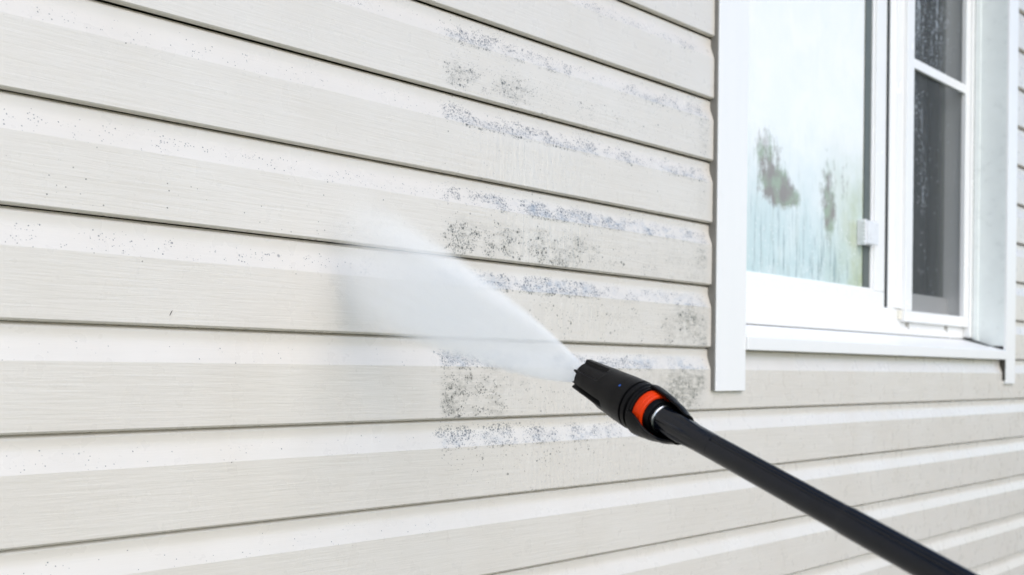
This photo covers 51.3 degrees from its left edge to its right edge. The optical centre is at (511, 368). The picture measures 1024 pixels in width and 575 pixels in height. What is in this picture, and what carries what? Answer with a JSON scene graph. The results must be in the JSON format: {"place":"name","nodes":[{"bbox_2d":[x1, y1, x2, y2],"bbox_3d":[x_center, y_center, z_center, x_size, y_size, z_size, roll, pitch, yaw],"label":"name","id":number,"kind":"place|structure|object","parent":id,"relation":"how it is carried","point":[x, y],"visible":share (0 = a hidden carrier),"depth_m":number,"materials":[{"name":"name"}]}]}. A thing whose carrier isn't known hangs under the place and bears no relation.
{"place":"outdoors","nodes":[
{"label":"outdoors","id":0,"kind":"place"},
{"bbox_2d":[0,0,1023,574],"bbox_3d":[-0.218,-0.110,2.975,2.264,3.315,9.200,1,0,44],"label":"house","id":1,"kind":"structure","parent":0,"point":[402,268],"depth_m":1.57,"materials":[{"name":"beige plastic"}]},
{"bbox_2d":[746,0,974,339],"bbox_3d":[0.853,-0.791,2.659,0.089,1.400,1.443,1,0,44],"label":"window","id":2,"kind":"structure","parent":1,"relation":"in","point":[860,167],"depth_m":2.68,"materials":[{"name":"white plastic"}]},
{"bbox_2d":[572,359,977,574],"bbox_3d":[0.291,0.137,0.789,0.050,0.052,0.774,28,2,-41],"label":"pressure washer lance","id":3,"kind":"object","parent":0,"point":[639,407],"visible":1,"depth_m":0.91,"materials":[{"name":"black plastic"}]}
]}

